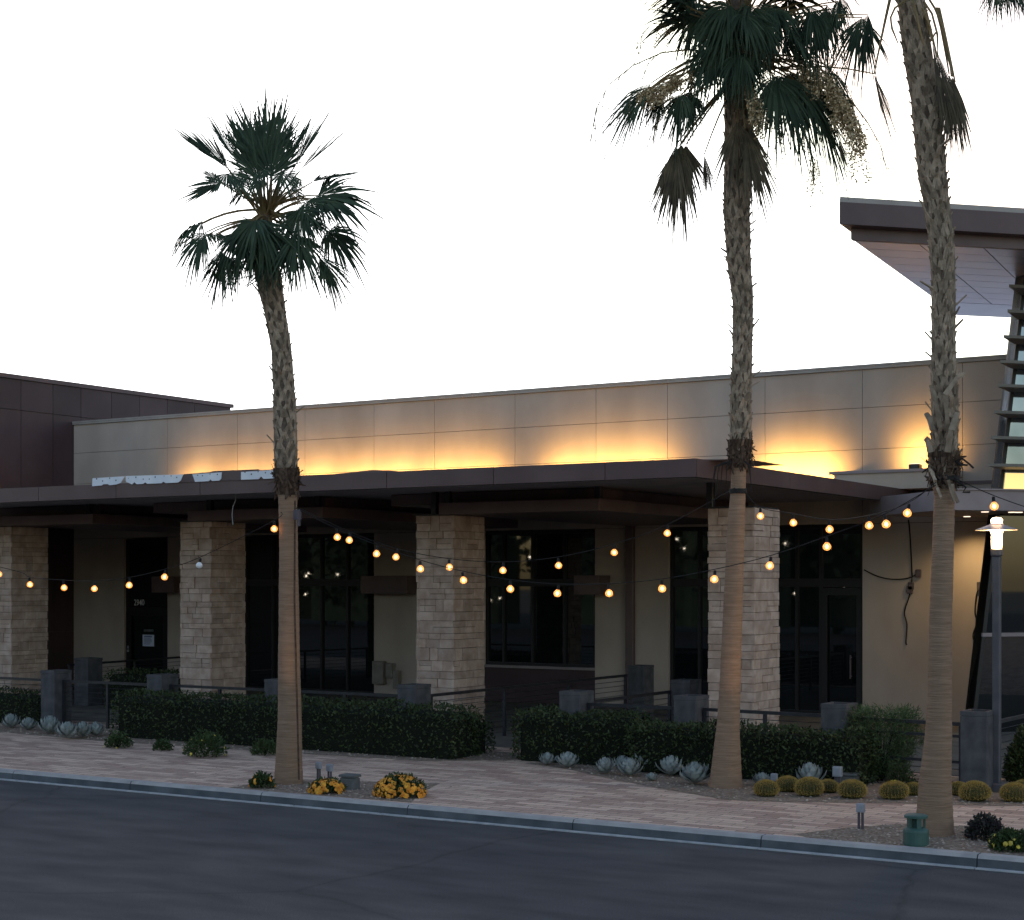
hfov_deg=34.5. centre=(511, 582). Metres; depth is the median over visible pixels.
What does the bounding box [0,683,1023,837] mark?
pavement
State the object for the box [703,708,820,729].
railing
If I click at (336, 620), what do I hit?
window
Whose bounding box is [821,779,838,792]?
barrel cactus
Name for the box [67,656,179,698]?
railing
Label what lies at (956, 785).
barrel cactus
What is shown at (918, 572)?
wall cable
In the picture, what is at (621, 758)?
agave
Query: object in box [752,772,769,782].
agave
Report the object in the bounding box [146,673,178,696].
concrete pillar
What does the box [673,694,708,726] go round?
concrete pillar
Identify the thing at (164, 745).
shrub
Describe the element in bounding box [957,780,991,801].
barrel cactus
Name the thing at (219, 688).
railing
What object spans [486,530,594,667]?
window
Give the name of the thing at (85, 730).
agave
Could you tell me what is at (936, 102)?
palm tree
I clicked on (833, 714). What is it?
concrete pillar
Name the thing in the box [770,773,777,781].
utility post
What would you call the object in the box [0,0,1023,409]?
sky
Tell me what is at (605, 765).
agave
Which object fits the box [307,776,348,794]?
shrub
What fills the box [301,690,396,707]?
railing
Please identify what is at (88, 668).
concrete pillar
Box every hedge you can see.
[0,685,40,724]
[102,666,182,708]
[108,688,481,759]
[469,710,496,753]
[509,703,652,764]
[624,717,881,785]
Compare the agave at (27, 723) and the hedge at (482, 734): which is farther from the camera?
the agave at (27, 723)
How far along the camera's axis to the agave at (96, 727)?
30.63 m
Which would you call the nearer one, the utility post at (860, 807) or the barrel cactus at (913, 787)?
the utility post at (860, 807)
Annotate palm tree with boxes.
[163,85,392,784]
[581,0,899,788]
[874,0,1023,837]
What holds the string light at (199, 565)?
hanging from the palm tree at (262, 246)
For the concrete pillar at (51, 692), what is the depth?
32.92 m
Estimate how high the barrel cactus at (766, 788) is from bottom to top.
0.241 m
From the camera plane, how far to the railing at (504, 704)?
31.05 m
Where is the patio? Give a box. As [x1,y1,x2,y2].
[72,684,1020,774]
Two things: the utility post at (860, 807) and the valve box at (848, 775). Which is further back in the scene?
the valve box at (848, 775)
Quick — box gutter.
[0,778,1023,873]
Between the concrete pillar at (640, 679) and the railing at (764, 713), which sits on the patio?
the concrete pillar at (640, 679)
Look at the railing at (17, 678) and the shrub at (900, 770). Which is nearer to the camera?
the shrub at (900, 770)
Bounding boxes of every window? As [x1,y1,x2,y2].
[245,534,373,692]
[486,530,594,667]
[670,525,861,713]
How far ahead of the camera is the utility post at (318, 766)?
23.87 m
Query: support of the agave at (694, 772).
on the gravel bed at (669, 781)
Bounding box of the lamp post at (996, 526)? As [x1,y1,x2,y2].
[975,517,1018,791]
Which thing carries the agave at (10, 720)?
on the gravel bed at (504, 756)
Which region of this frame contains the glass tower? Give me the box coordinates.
[839,197,1023,731]
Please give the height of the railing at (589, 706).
0.920 m
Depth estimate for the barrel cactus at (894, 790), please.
21.73 m
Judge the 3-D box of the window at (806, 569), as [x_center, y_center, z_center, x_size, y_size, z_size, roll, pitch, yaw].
[5.532,0.810,36.206,4.560,4.060,0.197,0,0,32]
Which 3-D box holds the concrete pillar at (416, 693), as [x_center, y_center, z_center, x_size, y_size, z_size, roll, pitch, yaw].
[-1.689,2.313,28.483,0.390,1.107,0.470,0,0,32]
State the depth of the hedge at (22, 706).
33.38 m
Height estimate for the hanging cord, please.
0.740 m
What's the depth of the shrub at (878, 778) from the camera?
23.79 m
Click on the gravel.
(857, 839)
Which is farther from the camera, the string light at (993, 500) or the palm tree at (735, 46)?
the palm tree at (735, 46)
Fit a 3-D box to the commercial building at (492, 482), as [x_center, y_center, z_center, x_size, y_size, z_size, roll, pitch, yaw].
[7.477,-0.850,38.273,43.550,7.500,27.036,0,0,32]
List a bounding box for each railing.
[0,677,40,694]
[62,680,146,728]
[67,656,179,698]
[170,684,263,700]
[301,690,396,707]
[431,674,626,735]
[587,703,673,721]
[594,690,670,722]
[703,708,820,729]
[853,716,959,781]
[1001,714,1023,777]
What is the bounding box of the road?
[0,780,1023,919]
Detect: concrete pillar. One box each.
[40,669,71,724]
[74,657,102,705]
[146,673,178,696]
[264,678,277,701]
[397,683,430,709]
[559,689,593,715]
[627,664,653,717]
[670,679,700,724]
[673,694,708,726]
[820,702,857,735]
[960,709,992,790]
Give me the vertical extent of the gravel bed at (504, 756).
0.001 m
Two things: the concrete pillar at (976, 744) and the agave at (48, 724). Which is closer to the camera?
the concrete pillar at (976, 744)
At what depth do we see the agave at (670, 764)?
24.29 m
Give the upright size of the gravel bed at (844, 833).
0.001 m
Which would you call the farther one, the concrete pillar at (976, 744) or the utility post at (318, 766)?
the utility post at (318, 766)
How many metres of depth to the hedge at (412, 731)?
28.13 m
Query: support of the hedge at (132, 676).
on the patio
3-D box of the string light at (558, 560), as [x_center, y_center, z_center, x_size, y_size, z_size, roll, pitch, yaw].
[0.012,-0.718,23.122,6.187,1.196,0.115,0,0,4]
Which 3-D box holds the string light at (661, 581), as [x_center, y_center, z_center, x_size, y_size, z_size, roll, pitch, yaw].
[0.849,-0.455,20.951,9.195,1.289,0.118,0,0,31]
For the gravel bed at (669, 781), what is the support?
on the pavement
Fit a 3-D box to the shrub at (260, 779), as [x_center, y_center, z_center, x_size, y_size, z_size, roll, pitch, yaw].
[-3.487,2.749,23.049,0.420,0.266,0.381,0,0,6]
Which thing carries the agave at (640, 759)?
on the gravel bed at (669, 781)
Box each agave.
[1,713,19,727]
[20,717,37,729]
[38,715,59,732]
[54,721,81,737]
[75,721,92,736]
[89,721,104,735]
[538,752,556,764]
[555,751,578,766]
[593,757,615,772]
[614,755,627,767]
[616,757,642,774]
[634,753,647,763]
[645,772,657,780]
[655,755,683,774]
[679,761,710,782]
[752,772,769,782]
[795,762,826,780]
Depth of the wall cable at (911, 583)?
34.33 m
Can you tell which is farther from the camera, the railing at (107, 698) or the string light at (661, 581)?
the railing at (107, 698)
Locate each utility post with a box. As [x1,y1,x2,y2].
[315,762,321,778]
[326,764,332,777]
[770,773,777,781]
[832,766,842,782]
[856,803,864,828]
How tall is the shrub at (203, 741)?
0.494 m
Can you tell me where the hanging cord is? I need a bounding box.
[232,494,235,524]
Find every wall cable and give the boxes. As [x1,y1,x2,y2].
[864,569,921,579]
[904,586,912,644]
[908,520,913,589]
[972,582,979,639]
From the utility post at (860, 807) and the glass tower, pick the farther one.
the glass tower
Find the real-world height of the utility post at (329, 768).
0.268 m
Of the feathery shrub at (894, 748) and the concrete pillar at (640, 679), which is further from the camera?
the concrete pillar at (640, 679)
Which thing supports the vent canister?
on the gravel bed at (844, 833)
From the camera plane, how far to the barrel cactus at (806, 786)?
22.04 m
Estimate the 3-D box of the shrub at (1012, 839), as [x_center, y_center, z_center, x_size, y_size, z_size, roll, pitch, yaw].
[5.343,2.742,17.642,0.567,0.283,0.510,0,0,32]
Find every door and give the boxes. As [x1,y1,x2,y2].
[126,539,166,673]
[822,588,861,709]
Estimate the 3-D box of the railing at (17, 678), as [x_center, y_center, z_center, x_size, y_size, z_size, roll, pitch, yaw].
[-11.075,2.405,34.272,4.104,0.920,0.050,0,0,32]
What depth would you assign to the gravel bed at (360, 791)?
22.71 m
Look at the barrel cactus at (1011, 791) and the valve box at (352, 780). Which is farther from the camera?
the valve box at (352, 780)
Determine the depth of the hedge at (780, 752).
23.86 m
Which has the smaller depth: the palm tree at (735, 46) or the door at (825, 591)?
the palm tree at (735, 46)
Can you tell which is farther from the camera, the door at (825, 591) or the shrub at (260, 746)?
the door at (825, 591)
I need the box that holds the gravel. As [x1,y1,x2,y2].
[0,725,1023,853]
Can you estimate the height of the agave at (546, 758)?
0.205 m
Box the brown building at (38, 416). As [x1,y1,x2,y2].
[0,372,233,679]
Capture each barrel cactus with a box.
[753,779,779,796]
[776,776,797,791]
[793,776,824,796]
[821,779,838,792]
[837,779,867,798]
[879,780,910,799]
[906,781,918,795]
[952,781,963,795]
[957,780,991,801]
[998,782,1023,801]
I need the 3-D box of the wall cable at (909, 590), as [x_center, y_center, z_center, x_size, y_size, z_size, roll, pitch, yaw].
[8.253,0.695,34.367,0.191,1.238,0.057,0,0,32]
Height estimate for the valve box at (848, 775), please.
0.200 m
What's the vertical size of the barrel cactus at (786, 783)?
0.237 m
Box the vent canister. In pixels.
[903,813,928,846]
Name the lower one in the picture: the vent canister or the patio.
the vent canister
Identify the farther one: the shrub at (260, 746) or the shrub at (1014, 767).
the shrub at (260, 746)
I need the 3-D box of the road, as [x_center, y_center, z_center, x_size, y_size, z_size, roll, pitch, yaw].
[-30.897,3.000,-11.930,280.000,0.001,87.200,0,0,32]
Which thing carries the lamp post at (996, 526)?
on the gravel bed at (669, 781)
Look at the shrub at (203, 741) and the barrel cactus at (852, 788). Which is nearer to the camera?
the barrel cactus at (852, 788)
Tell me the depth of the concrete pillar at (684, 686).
29.69 m
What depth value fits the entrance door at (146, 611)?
45.97 m
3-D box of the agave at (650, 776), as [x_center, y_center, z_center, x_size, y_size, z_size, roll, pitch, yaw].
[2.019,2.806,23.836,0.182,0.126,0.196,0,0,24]
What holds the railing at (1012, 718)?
on the patio
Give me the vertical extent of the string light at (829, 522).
0.656 m
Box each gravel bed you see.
[0,723,519,760]
[229,780,438,801]
[526,762,1023,805]
[797,824,1023,855]
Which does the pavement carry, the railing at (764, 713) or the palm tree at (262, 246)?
the palm tree at (262, 246)
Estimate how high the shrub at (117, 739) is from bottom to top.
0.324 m
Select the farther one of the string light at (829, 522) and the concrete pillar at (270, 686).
the concrete pillar at (270, 686)
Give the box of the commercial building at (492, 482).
[0,354,1006,730]
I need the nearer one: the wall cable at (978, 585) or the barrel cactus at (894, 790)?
the barrel cactus at (894, 790)
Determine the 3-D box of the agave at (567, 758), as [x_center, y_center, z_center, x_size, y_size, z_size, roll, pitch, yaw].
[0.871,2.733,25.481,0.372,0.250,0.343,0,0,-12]
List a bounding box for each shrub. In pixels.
[103,730,134,748]
[152,738,174,750]
[181,728,230,757]
[248,770,276,787]
[249,738,275,755]
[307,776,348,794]
[372,771,429,798]
[835,702,925,780]
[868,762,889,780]
[885,759,917,784]
[962,811,1007,840]
[987,827,1023,852]
[1001,724,1023,781]
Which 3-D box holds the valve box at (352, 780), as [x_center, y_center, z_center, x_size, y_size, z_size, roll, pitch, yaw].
[-2.250,2.777,22.907,0.260,0.225,0.200,0,0,32]
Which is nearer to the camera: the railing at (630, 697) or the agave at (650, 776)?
the agave at (650, 776)
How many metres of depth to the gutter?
19.90 m
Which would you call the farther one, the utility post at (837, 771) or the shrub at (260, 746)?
the shrub at (260, 746)
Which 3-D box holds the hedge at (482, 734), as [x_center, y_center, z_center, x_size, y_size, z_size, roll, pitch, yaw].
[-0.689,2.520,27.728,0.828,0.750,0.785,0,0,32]
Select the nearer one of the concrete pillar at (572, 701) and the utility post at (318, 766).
the utility post at (318, 766)
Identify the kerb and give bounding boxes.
[0,768,1023,870]
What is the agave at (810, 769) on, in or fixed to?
on the gravel bed at (669, 781)
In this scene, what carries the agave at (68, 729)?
on the gravel bed at (504, 756)
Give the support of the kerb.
on the ground
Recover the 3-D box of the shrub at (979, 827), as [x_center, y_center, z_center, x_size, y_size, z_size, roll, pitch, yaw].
[5.284,2.713,18.412,0.498,0.336,0.487,0,0,-8]
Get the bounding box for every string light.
[1,512,282,590]
[296,485,935,594]
[296,488,733,571]
[744,482,935,530]
[954,478,1023,508]
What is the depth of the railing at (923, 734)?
23.34 m
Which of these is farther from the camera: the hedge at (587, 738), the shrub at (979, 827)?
the hedge at (587, 738)
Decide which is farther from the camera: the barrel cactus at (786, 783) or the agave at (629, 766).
the agave at (629, 766)
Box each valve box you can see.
[338,773,360,789]
[837,772,859,781]
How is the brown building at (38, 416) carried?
on the pavement

